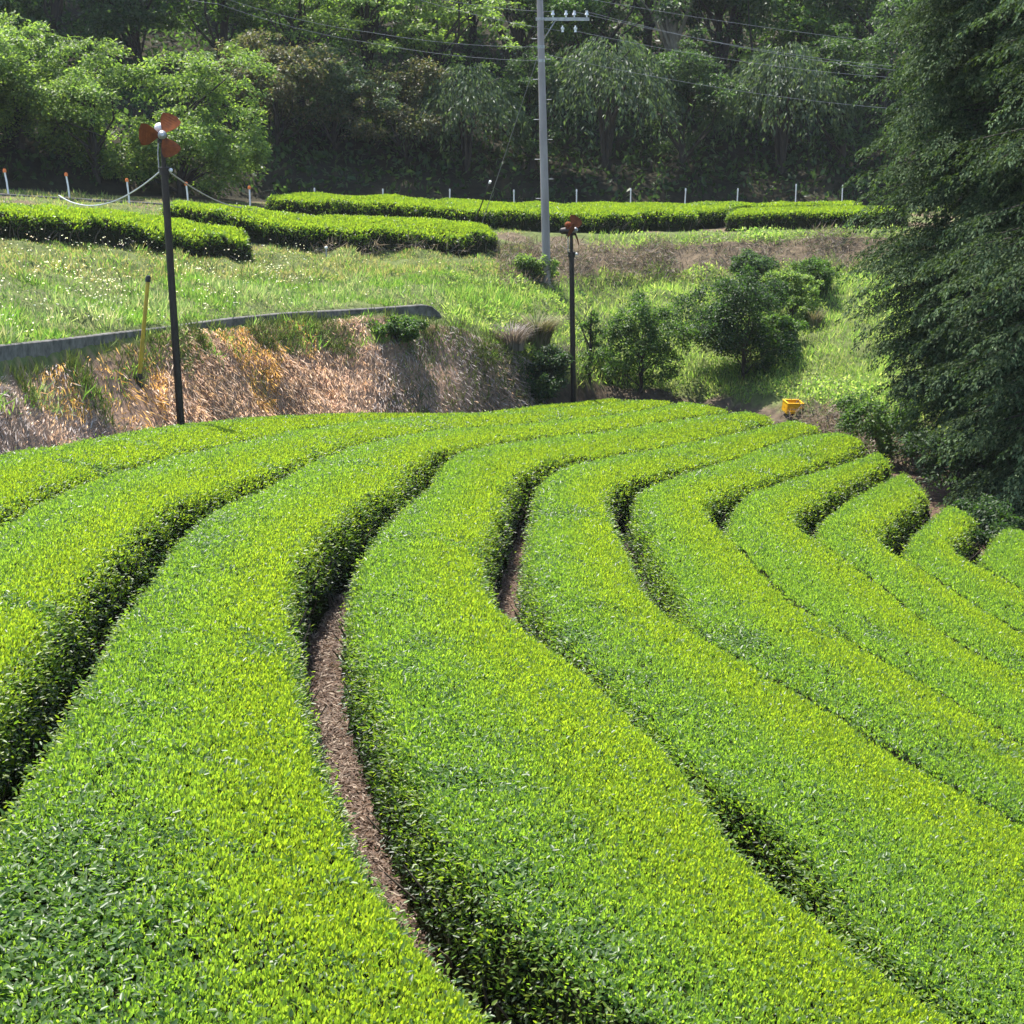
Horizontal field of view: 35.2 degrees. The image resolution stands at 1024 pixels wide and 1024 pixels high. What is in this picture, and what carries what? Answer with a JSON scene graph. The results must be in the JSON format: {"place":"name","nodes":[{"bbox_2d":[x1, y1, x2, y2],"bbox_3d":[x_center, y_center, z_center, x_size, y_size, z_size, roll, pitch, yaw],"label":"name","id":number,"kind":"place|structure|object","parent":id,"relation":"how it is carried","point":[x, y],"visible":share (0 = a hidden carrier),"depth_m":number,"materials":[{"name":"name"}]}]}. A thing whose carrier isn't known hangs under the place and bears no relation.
{"place":"outdoors","nodes":[
{"label":"outdoors","id":0,"kind":"place"},
{"bbox_2d":[0,0,1023,974],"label":"ground","id":1,"kind":"structure","parent":0,"point":[584,388],"depth_m":47.01,"materials":[{"name":"green plant"}]},
{"bbox_2d":[3,169,8,193],"bbox_3d":[-14.342,-9.261,45.733,0.142,0.934,0.098,-5,15,-19],"label":"marker post","id":2,"kind":"object","parent":1,"relation":"on","point":[4,170],"visible":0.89,"depth_m":45.67,"materials":[{"name":"white plastic"}]},
{"bbox_2d":[0,25,38,94],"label":"tree","id":3,"kind":"object","parent":1,"relation":"on","point":[6,62],"visible":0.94,"depth_m":47.96,"materials":[{"name":"green plant"}]},
{"bbox_2d":[0,0,45,34],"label":"forest tree","id":4,"kind":"object","parent":1,"relation":"on","point":[6,4],"visible":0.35,"depth_m":59.34,"materials":[{"name":"green plant"}]},
{"bbox_2d":[0,0,76,62],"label":"forest tree","id":5,"kind":"object","parent":1,"relation":"on","point":[55,19],"visible":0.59,"depth_m":58.80,"materials":[{"name":"green plant"}]},
{"bbox_2d":[0,8,104,154],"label":"tree","id":6,"kind":"object","parent":1,"relation":"on","point":[49,39],"visible":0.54,"depth_m":50.46,"materials":[{"name":"green plant"}]},
{"bbox_2d":[64,173,69,197],"bbox_3d":[-12.879,-9.331,46.731,0.141,0.999,0.098,5,15,19],"label":"marker post","id":7,"kind":"object","parent":1,"relation":"on","point":[65,174],"visible":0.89,"depth_m":46.67,"materials":[{"name":"white plastic"}]},
{"bbox_2d":[0,34,159,184],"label":"tree","id":8,"kind":"object","parent":1,"relation":"on","point":[77,86],"visible":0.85,"depth_m":50.13,"materials":[{"name":"green plant"}]},
{"bbox_2d":[0,193,162,204],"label":"road kerb","id":9,"kind":"structure","parent":1,"relation":"on","point":[67,198],"depth_m":46.91,"materials":[{"name":"concrete"}]},
{"bbox_2d":[66,0,161,68],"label":"forest tree","id":10,"kind":"object","parent":1,"relation":"on","point":[131,14],"visible":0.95,"depth_m":59.19,"materials":[{"name":"green plant"}]},
{"bbox_2d":[0,201,253,262],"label":"tea hedge","id":11,"kind":"object","parent":1,"relation":"on","point":[92,226],"visible":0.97,"depth_m":38.59,"materials":[{"name":"green plant"}]},
{"bbox_2d":[125,178,129,203],"bbox_3d":[-11.379,-9.404,47.748,0.113,0.946,0.096,6,15,22],"label":"marker post","id":12,"kind":"object","parent":1,"relation":"on","point":[126,180],"visible":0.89,"depth_m":47.70,"materials":[{"name":"white plastic"}]},
{"bbox_2d":[135,275,150,387],"bbox_3d":[-6.665,-3.152,29.116,0.404,2.238,0.167,0,14,0],"label":"yellow pipe","id":13,"kind":"object","parent":1,"relation":"on","point":[146,296],"visible":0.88,"depth_m":29.07,"materials":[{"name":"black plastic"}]},
{"bbox_2d":[139,113,184,424],"bbox_3d":[-6.013,-3.639,28.399,0.718,6.597,0.498,0,14,0],"label":"frost fan","id":14,"kind":"object","parent":1,"relation":"on","point":[148,134],"visible":0.98,"depth_m":27.97},
{"bbox_2d":[58,172,158,205],"bbox_3d":[-9.318,-7.322,36.261,0.027,1.374,18.297,-5,15,-20],"label":"power cable","id":15,"kind":"object","parent":14,"relation":"attached to","point":[157,173],"visible":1,"depth_m":32.98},
{"bbox_2d":[170,172,240,207],"bbox_3d":[-6.930,-7.586,38.515,0.025,1.966,21.695,-1,14,-5],"label":"power cable","id":16,"kind":"object","parent":14,"relation":"attached to","point":[201,192],"visible":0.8,"depth_m":33.02,"materials":[{"name":"plastic"}]},
{"bbox_2d":[88,41,283,198],"bbox_3d":[-10.531,-12.341,51.979,5.574,5.495,4.859,8,16,28],"label":"tree","id":17,"kind":"object","parent":1,"relation":"on","point":[190,115],"visible":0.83,"depth_m":51.44,"materials":[{"name":"green plant"}]},
{"bbox_2d":[0,228,440,329],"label":"wildflowers","id":18,"kind":"object","parent":1,"relation":"on","point":[138,270],"visible":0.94,"depth_m":34.71,"materials":[{"name":"white plant"}]},
{"bbox_2d":[0,304,441,360],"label":"retaining wall","id":19,"kind":"structure","parent":1,"relation":"on","point":[47,348],"depth_m":29.35,"materials":[{"name":"concrete"}]},
{"bbox_2d":[144,0,309,83],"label":"forest tree","id":20,"kind":"object","parent":1,"relation":"on","point":[222,17],"visible":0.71,"depth_m":61.90,"materials":[{"name":"green plant"}]},
{"bbox_2d":[248,186,250,204],"bbox_3d":[-8.155,-9.640,50.168,0.096,1.004,0.096,6,15,22],"label":"marker post","id":21,"kind":"object","parent":1,"relation":"on","point":[249,187],"visible":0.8,"depth_m":50.11,"materials":[{"name":"white plastic"}]},
{"bbox_2d":[0,187,533,417],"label":"meadow grass","id":22,"kind":"structure","parent":1,"relation":"on","point":[376,278],"depth_m":36.49,"materials":[{"name":"green plant"}]},
{"bbox_2d":[0,301,547,453],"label":"dry grass","id":23,"kind":"structure","parent":1,"relation":"on","point":[199,408],"depth_m":33.99,"materials":[{"name":"plant"}]},
{"bbox_2d":[210,27,367,146],"bbox_3d":[-8.282,-15.008,58.470,5.199,4.991,6.137,3,15,13],"label":"tree","id":24,"kind":"object","parent":1,"relation":"on","point":[282,54],"visible":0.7,"depth_m":57.53,"materials":[{"name":"green plant"}]},
{"bbox_2d":[0,397,622,526],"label":"tea row","id":25,"kind":"object","parent":1,"relation":"on","point":[30,476],"visible":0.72,"depth_m":22.38,"materials":[{"name":"green plant"}]},
{"bbox_2d":[229,0,419,118],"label":"maple tree","id":26,"kind":"object","parent":1,"relation":"on","point":[314,13],"visible":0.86,"depth_m":60.77,"materials":[{"name":"green plant"}]},
{"bbox_2d":[159,198,501,256],"bbox_3d":[-4.911,-8.065,46.017,10.843,1.995,2.251,-8,16,-30],"label":"tea hedge","id":27,"kind":"object","parent":1,"relation":"on","point":[260,225],"visible":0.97,"depth_m":45.52,"materials":[{"name":"green plant"}]},
{"bbox_2d":[0,399,672,836],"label":"tea row","id":28,"kind":"object","parent":1,"relation":"on","point":[76,565],"visible":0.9,"depth_m":15.46,"materials":[{"name":"green plant"}]},
{"bbox_2d":[284,0,394,101],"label":"forest tree","id":29,"kind":"object","parent":1,"relation":"on","point":[363,12],"visible":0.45,"depth_m":65.46,"materials":[{"name":"green plant"}]},
{"bbox_2d":[282,44,402,157],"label":"tree","id":30,"kind":"object","parent":1,"relation":"on","point":[338,78],"visible":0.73,"depth_m":59.09,"materials":[{"name":"green plant"}]},
{"bbox_2d":[0,401,728,1023],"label":"tea row","id":31,"kind":"object","parent":1,"relation":"on","point":[178,845],"visible":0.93,"depth_m":9.06,"materials":[{"name":"green plant"}]},
{"bbox_2d":[330,55,456,163],"bbox_3d":[-4.362,-14.823,60.568,4.679,4.492,5.523,0,14,-1],"label":"tree","id":32,"kind":"object","parent":1,"relation":"on","point":[420,80],"visible":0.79,"depth_m":59.85,"materials":[{"name":"green plant"}]},
{"bbox_2d":[367,314,428,345],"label":"shrub","id":33,"kind":"object","parent":1,"relation":"on","point":[406,329],"visible":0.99,"depth_m":37.10,"materials":[{"name":"green plant"}]},
{"bbox_2d":[365,0,530,134],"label":"maple tree","id":34,"kind":"object","parent":1,"relation":"on","point":[452,19],"visible":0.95,"depth_m":62.42,"materials":[{"name":"green plant"}]},
{"bbox_2d":[303,521,631,1006],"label":"straw litter","id":35,"kind":"object","parent":1,"relation":"on","point":[335,726],"visible":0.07,"depth_m":13.47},
{"bbox_2d":[399,63,535,172],"bbox_3d":[-1.728,-14.535,60.561,5.189,4.512,5.271,11,18,37],"label":"weeping tree","id":36,"kind":"object","parent":1,"relation":"on","point":[474,102],"visible":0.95,"depth_m":59.46,"materials":[{"name":"green plant"}]},
{"bbox_2d":[451,0,509,38],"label":"forest tree","id":37,"kind":"object","parent":1,"relation":"on","point":[473,29],"visible":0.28,"depth_m":74.49,"materials":[{"name":"green plant"}]},
{"bbox_2d":[0,0,982,203],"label":"forest undergrowth","id":38,"kind":"object","parent":1,"relation":"on","point":[316,154],"visible":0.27,"depth_m":63.20,"materials":[{"name":"green plant"}]},
{"bbox_2d":[488,321,539,351],"bbox_3d":[0.002,-4.383,40.343,1.757,0.638,1.681,0,14,0],"label":"dead brush","id":39,"kind":"object","parent":1,"relation":"on","point":[516,337],"visible":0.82,"depth_m":40.13,"materials":[{"name":"plant"}]},
{"bbox_2d":[479,43,580,170],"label":"forest tree","id":40,"kind":"object","parent":1,"relation":"on","point":[512,79],"visible":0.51,"depth_m":61.58,"materials":[{"name":"green plant"}]},
{"bbox_2d":[507,252,559,279],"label":"shrub","id":41,"kind":"object","parent":1,"relation":"on","point":[521,261],"visible":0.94,"depth_m":46.38,"materials":[{"name":"green plant"}]},
{"bbox_2d":[505,312,567,348],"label":"grass tussock","id":42,"kind":"object","parent":1,"relation":"on","point":[544,334],"depth_m":41.39,"materials":[{"name":"plant"}]},
{"bbox_2d":[479,0,614,107],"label":"forest tree","id":43,"kind":"object","parent":1,"relation":"on","point":[519,34],"visible":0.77,"depth_m":66.16,"materials":[{"name":"green plant"}]},
{"bbox_2d":[524,343,574,403],"bbox_3d":[0.785,-3.287,40.667,1.616,2.015,1.758,7,16,25],"label":"shrub","id":44,"kind":"object","parent":1,"relation":"on","point":[551,362],"visible":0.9,"depth_m":40.24,"materials":[{"name":"green plant"}]},
{"bbox_2d":[532,0,588,289],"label":"utility pole","id":45,"kind":"object","parent":1,"relation":"on","point":[543,159],"visible":0.97,"depth_m":45.63,"materials":[{"name":"concrete"}]},
{"bbox_2d":[193,0,537,60],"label":"overhead wire","id":46,"kind":"object","parent":45,"relation":"attached to","point":[362,41],"visible":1,"depth_m":43.02,"materials":[{"name":"black metal"}]},
{"bbox_2d":[230,0,513,46],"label":"overhead wire","id":47,"kind":"object","parent":45,"relation":"attached to","point":[372,32],"visible":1,"depth_m":43.18,"materials":[{"name":"black metal"}]},
{"bbox_2d":[421,0,559,30],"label":"overhead wire","id":48,"kind":"object","parent":45,"relation":"attached to","point":[487,17],"visible":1,"depth_m":44.53,"materials":[{"name":"black metal"}]},
{"bbox_2d":[447,0,551,11],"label":"overhead wire","id":49,"kind":"object","parent":45,"relation":"attached to","point":[501,8],"visible":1,"depth_m":44.56,"materials":[{"name":"black metal"}]},
{"bbox_2d":[474,56,537,222],"bbox_3d":[-0.229,-10.540,47.774,0.076,5.624,4.266,-7,16,-26],"label":"guy wire","id":50,"kind":"object","parent":45,"relation":"attached to","point":[489,182],"visible":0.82,"depth_m":48.57,"materials":[{"name":"black metal"}]},
{"bbox_2d":[545,54,895,108],"bbox_3d":[11.239,-14.114,53.677,26.738,1.689,0.011,-11,18,-38],"label":"overhead wire","id":51,"kind":"object","parent":45,"relation":"attached to","point":[712,86],"visible":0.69,"depth_m":49.61,"materials":[{"name":"black metal"}]},
{"bbox_2d":[577,12,884,65],"bbox_3d":[11.585,-15.389,53.406,25.947,1.385,0.011,-12,18,-39],"label":"overhead wire","id":52,"kind":"object","parent":45,"relation":"attached to","point":[730,44],"visible":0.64,"depth_m":49.49,"materials":[{"name":"black metal"}]},
{"bbox_2d":[577,31,892,77],"bbox_3d":[11.614,-14.986,53.508,25.936,1.177,0.011,-12,18,-39],"label":"overhead wire","id":53,"kind":"object","parent":45,"relation":"attached to","point":[723,58],"visible":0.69,"depth_m":49.22,"materials":[{"name":"black metal"}]},
{"bbox_2d":[589,12,889,69],"bbox_3d":[11.766,-15.319,53.424,25.692,1.529,0.011,-12,19,-40],"label":"overhead wire","id":54,"kind":"object","parent":45,"relation":"attached to","point":[732,45],"visible":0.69,"depth_m":49.14,"materials":[{"name":"black metal"}]},
{"bbox_2d":[536,344,585,366],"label":"grass tussock","id":55,"kind":"object","parent":1,"relation":"on","point":[566,349],"depth_m":41.85,"materials":[{"name":"plant"}]},
{"bbox_2d":[264,191,862,233],"bbox_3d":[2.589,-10.146,54.017,22.385,1.494,4.179,-6,16,-23],"label":"tea hedge","id":56,"kind":"object","parent":1,"relation":"on","point":[599,216],"visible":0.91,"depth_m":52.04,"materials":[{"name":"green plant"}]},
{"bbox_2d":[566,22,574,53],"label":"forest tree","id":57,"kind":"object","parent":1,"relation":"on","point":[570,41],"depth_m":74.75,"materials":[{"name":"green plant"}]},
{"bbox_2d":[560,215,581,402],"bbox_3d":[1.433,-4.489,40.705,0.480,5.946,0.706,4,15,14],"label":"frost fan","id":58,"kind":"object","parent":1,"relation":"on","point":[570,229],"visible":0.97,"depth_m":40.43},
{"bbox_2d":[513,0,657,116],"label":"forest tree","id":59,"kind":"object","parent":1,"relation":"on","point":[598,22],"visible":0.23,"depth_m":68.17,"materials":[{"name":"green plant"}]},
{"bbox_2d":[576,291,606,384],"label":"shrub","id":60,"kind":"object","parent":1,"relation":"on","point":[593,315],"visible":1,"depth_m":42.62,"materials":[{"name":"green plant"}]},
{"bbox_2d":[517,34,694,170],"bbox_3d":[3.693,-15.578,62.594,7.038,5.733,6.884,6,15,23],"label":"weeping tree","id":61,"kind":"object","parent":1,"relation":"on","point":[586,73],"visible":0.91,"depth_m":60.99,"materials":[{"name":"green plant"}]},
{"bbox_2d":[601,0,656,53],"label":"forest tree","id":62,"kind":"object","parent":1,"relation":"on","point":[644,12],"visible":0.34,"depth_m":75.44,"materials":[{"name":"green plant"}]},
{"bbox_2d":[308,221,969,481],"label":"dead stalks","id":63,"kind":"object","parent":1,"relation":"on","point":[538,248],"visible":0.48,"depth_m":49.57,"materials":[{"name":"plant"}]},
{"bbox_2d":[593,290,701,392],"bbox_3d":[3.557,-4.303,43.208,3.286,3.216,2.325,4,15,16],"label":"shrub","id":64,"kind":"object","parent":1,"relation":"on","point":[645,349],"visible":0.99,"depth_m":42.72,"materials":[{"name":"green plant"}]},
{"bbox_2d":[332,409,984,1023],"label":"tea row","id":65,"kind":"object","parent":1,"relation":"on","point":[552,831],"visible":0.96,"depth_m":10.49,"materials":[{"name":"green plant"}]},
{"bbox_2d":[640,0,692,115],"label":"forest tree","id":66,"kind":"object","parent":1,"relation":"on","point":[670,41],"visible":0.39,"depth_m":68.11,"materials":[{"name":"green plant"}]},
{"bbox_2d":[636,39,748,171],"bbox_3d":[7.118,-15.832,63.607,4.782,5.576,4.664,4,15,15],"label":"forest tree","id":67,"kind":"object","parent":1,"relation":"on","point":[668,60],"visible":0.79,"depth_m":62.61,"materials":[{"name":"green plant"}]},
{"bbox_2d":[440,199,1010,437],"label":"weeds","id":68,"kind":"object","parent":1,"relation":"on","point":[866,383],"visible":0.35,"depth_m":44.52,"materials":[{"name":"green plant"}]},
{"bbox_2d":[665,263,803,380],"bbox_3d":[5.891,-4.947,43.847,3.908,3.576,3.204,-9,17,-33],"label":"shrub","id":69,"kind":"object","parent":1,"relation":"on","point":[722,325],"visible":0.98,"depth_m":43.39,"materials":[{"name":"green plant"}]},
{"bbox_2d":[648,0,820,106],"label":"forest tree","id":70,"kind":"object","parent":1,"relation":"on","point":[720,51],"visible":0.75,"depth_m":67.21,"materials":[{"name":"green plant"}]},
{"bbox_2d":[686,0,809,61],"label":"forest tree","id":71,"kind":"object","parent":1,"relation":"on","point":[741,25],"visible":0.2,"depth_m":74.91,"materials":[{"name":"green plant"}]},
{"bbox_2d":[728,247,779,295],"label":"shrub","id":72,"kind":"object","parent":1,"relation":"on","point":[765,263],"visible":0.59,"depth_m":47.88,"materials":[{"name":"green plant"}]},
{"bbox_2d":[504,419,1023,1023],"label":"tea row","id":73,"kind":"object","parent":1,"relation":"on","point":[910,873],"visible":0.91,"depth_m":12.47,"materials":[{"name":"green plant"}]},
{"bbox_2d":[750,312,808,346],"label":"shrub","id":74,"kind":"object","parent":1,"relation":"on","point":[787,323],"visible":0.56,"depth_m":44.67,"materials":[{"name":"green plant"}]},
{"bbox_2d":[698,41,865,173],"bbox_3d":[10.723,-15.751,64.053,6.554,5.699,6.658,2,14,8],"label":"weeping tree","id":75,"kind":"object","parent":1,"relation":"on","point":[765,77],"visible":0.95,"depth_m":62.66,"materials":[{"name":"green plant"}]},
{"bbox_2d":[758,266,824,319],"bbox_3d":[8.210,-6.048,46.889,1.815,2.160,2.043,-11,18,-38],"label":"shrub","id":76,"kind":"object","parent":1,"relation":"on","point":[800,285],"visible":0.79,"depth_m":46.44,"materials":[{"name":"green plant"}]},
{"bbox_2d":[782,399,804,413],"bbox_3d":[7.171,-2.693,41.179,0.458,0.286,0.356,-1,22,-14],"label":"plastic crate","id":77,"kind":"object","parent":1,"relation":"on","point":[789,404],"visible":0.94,"depth_m":41.05,"materials":[{"name":"yellow plastic"}]},
{"bbox_2d":[737,0,864,113],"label":"forest tree","id":78,"kind":"object","parent":1,"relation":"on","point":[811,26],"visible":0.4,"depth_m":67.80,"materials":[{"name":"green plant"}]},
{"bbox_2d":[787,255,839,295],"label":"shrub","id":79,"kind":"object","parent":1,"relation":"on","point":[816,268],"visible":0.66,"depth_m":47.83,"materials":[{"name":"green plant"}]},
{"bbox_2d":[805,307,827,328],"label":"grass tussock","id":80,"kind":"object","parent":1,"relation":"on","point":[813,319],"depth_m":45.92,"materials":[{"name":"plant"}]},
{"bbox_2d":[723,204,910,231],"bbox_3d":[10.389,-10.110,55.359,6.922,0.831,2.412,-2,14,-8],"label":"tea hedge","id":81,"kind":"object","parent":1,"relation":"on","point":[794,217],"visible":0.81,"depth_m":54.37,"materials":[{"name":"green plant"}]},
{"bbox_2d":[620,429,1023,828],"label":"tea row","id":82,"kind":"object","parent":1,"relation":"on","point":[696,568],"visible":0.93,"depth_m":16.77,"materials":[{"name":"green plant"}]},
{"bbox_2d":[773,22,907,167],"bbox_3d":[12.954,-16.390,64.304,5.313,6.196,5.182,0,14,1],"label":"forest tree","id":83,"kind":"object","parent":1,"relation":"on","point":[849,51],"visible":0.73,"depth_m":63.87,"materials":[{"name":"green plant"}]},
{"bbox_2d":[776,0,926,120],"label":"forest tree","id":84,"kind":"object","parent":1,"relation":"on","point":[865,8],"visible":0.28,"depth_m":69.33,"materials":[{"name":"green plant"}]},
{"bbox_2d":[813,0,916,31],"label":"forest tree","id":85,"kind":"object","parent":1,"relation":"on","point":[825,4],"visible":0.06,"depth_m":74.59,"materials":[{"name":"green plant"}]},
{"bbox_2d":[720,448,1023,751],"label":"tea row","id":86,"kind":"object","parent":1,"relation":"on","point":[770,530],"visible":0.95,"depth_m":19.20,"materials":[{"name":"green plant"}]},
{"bbox_2d":[828,385,933,462],"bbox_3d":[8.303,-1.685,36.135,2.274,2.318,2.314,0,14,0],"label":"shrub","id":87,"kind":"object","parent":1,"relation":"on","point":[852,419],"visible":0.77,"depth_m":35.85,"materials":[{"name":"green plant"}]},
{"bbox_2d":[813,471,1023,677],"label":"tea row","id":88,"kind":"object","parent":1,"relation":"on","point":[868,531],"visible":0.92,"depth_m":21.48,"materials":[{"name":"green plant"}]},
{"bbox_2d":[832,0,1023,474],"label":"cypress tree","id":89,"kind":"object","parent":1,"relation":"on","point":[950,42],"visible":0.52,"depth_m":32.42,"materials":[{"name":"green plant"}]},
{"bbox_2d":[865,0,993,145],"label":"forest tree","id":90,"kind":"object","parent":1,"relation":"on","point":[891,6],"visible":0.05,"depth_m":62.58,"materials":[{"name":"green plant"}]},
{"bbox_2d":[848,0,1023,402],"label":"cypress tree","id":91,"kind":"object","parent":1,"relation":"on","point":[886,138],"visible":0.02,"depth_m":38.24,"materials":[{"name":"green plant"}]},
{"bbox_2d":[853,0,1023,472],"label":"cypress tree","id":92,"kind":"object","parent":1,"relation":"on","point":[934,407],"visible":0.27,"depth_m":32.32,"materials":[{"name":"green plant"}]},
{"bbox_2d":[893,0,1023,518],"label":"cypress tree","id":93,"kind":"object","parent":1,"relation":"on","point":[1002,481],"visible":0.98,"depth_m":29.35,"materials":[{"name":"green plant"}]},
{"bbox_2d":[893,423,1023,502],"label":"shrub","id":94,"kind":"object","parent":1,"relation":"on","point":[956,467],"visible":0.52,"depth_m":32.07,"materials":[{"name":"green plant"}]},
{"bbox_2d":[899,504,1023,635],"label":"tea row","id":95,"kind":"object","parent":1,"relation":"on","point":[943,549],"visible":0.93,"depth_m":22.24,"materials":[{"name":"green plant"}]},
{"bbox_2d":[946,493,1023,550],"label":"shrub","id":96,"kind":"object","parent":1,"relation":"on","point":[992,517],"visible":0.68,"depth_m":26.80,"materials":[{"name":"green plant"}]},
{"bbox_2d":[972,527,1023,591],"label":"tea row","id":97,"kind":"object","parent":1,"relation":"on","point":[1002,556],"visible":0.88,"depth_m":23.51,"materials":[{"name":"green plant"}]},
{"bbox_2d":[595,0,896,43],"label":"overhead wire","id":98,"kind":"object","parent":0,"point":[732,22],"visible":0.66,"depth_m":49.92,"materials":[{"name":"black metal"}]}
]}

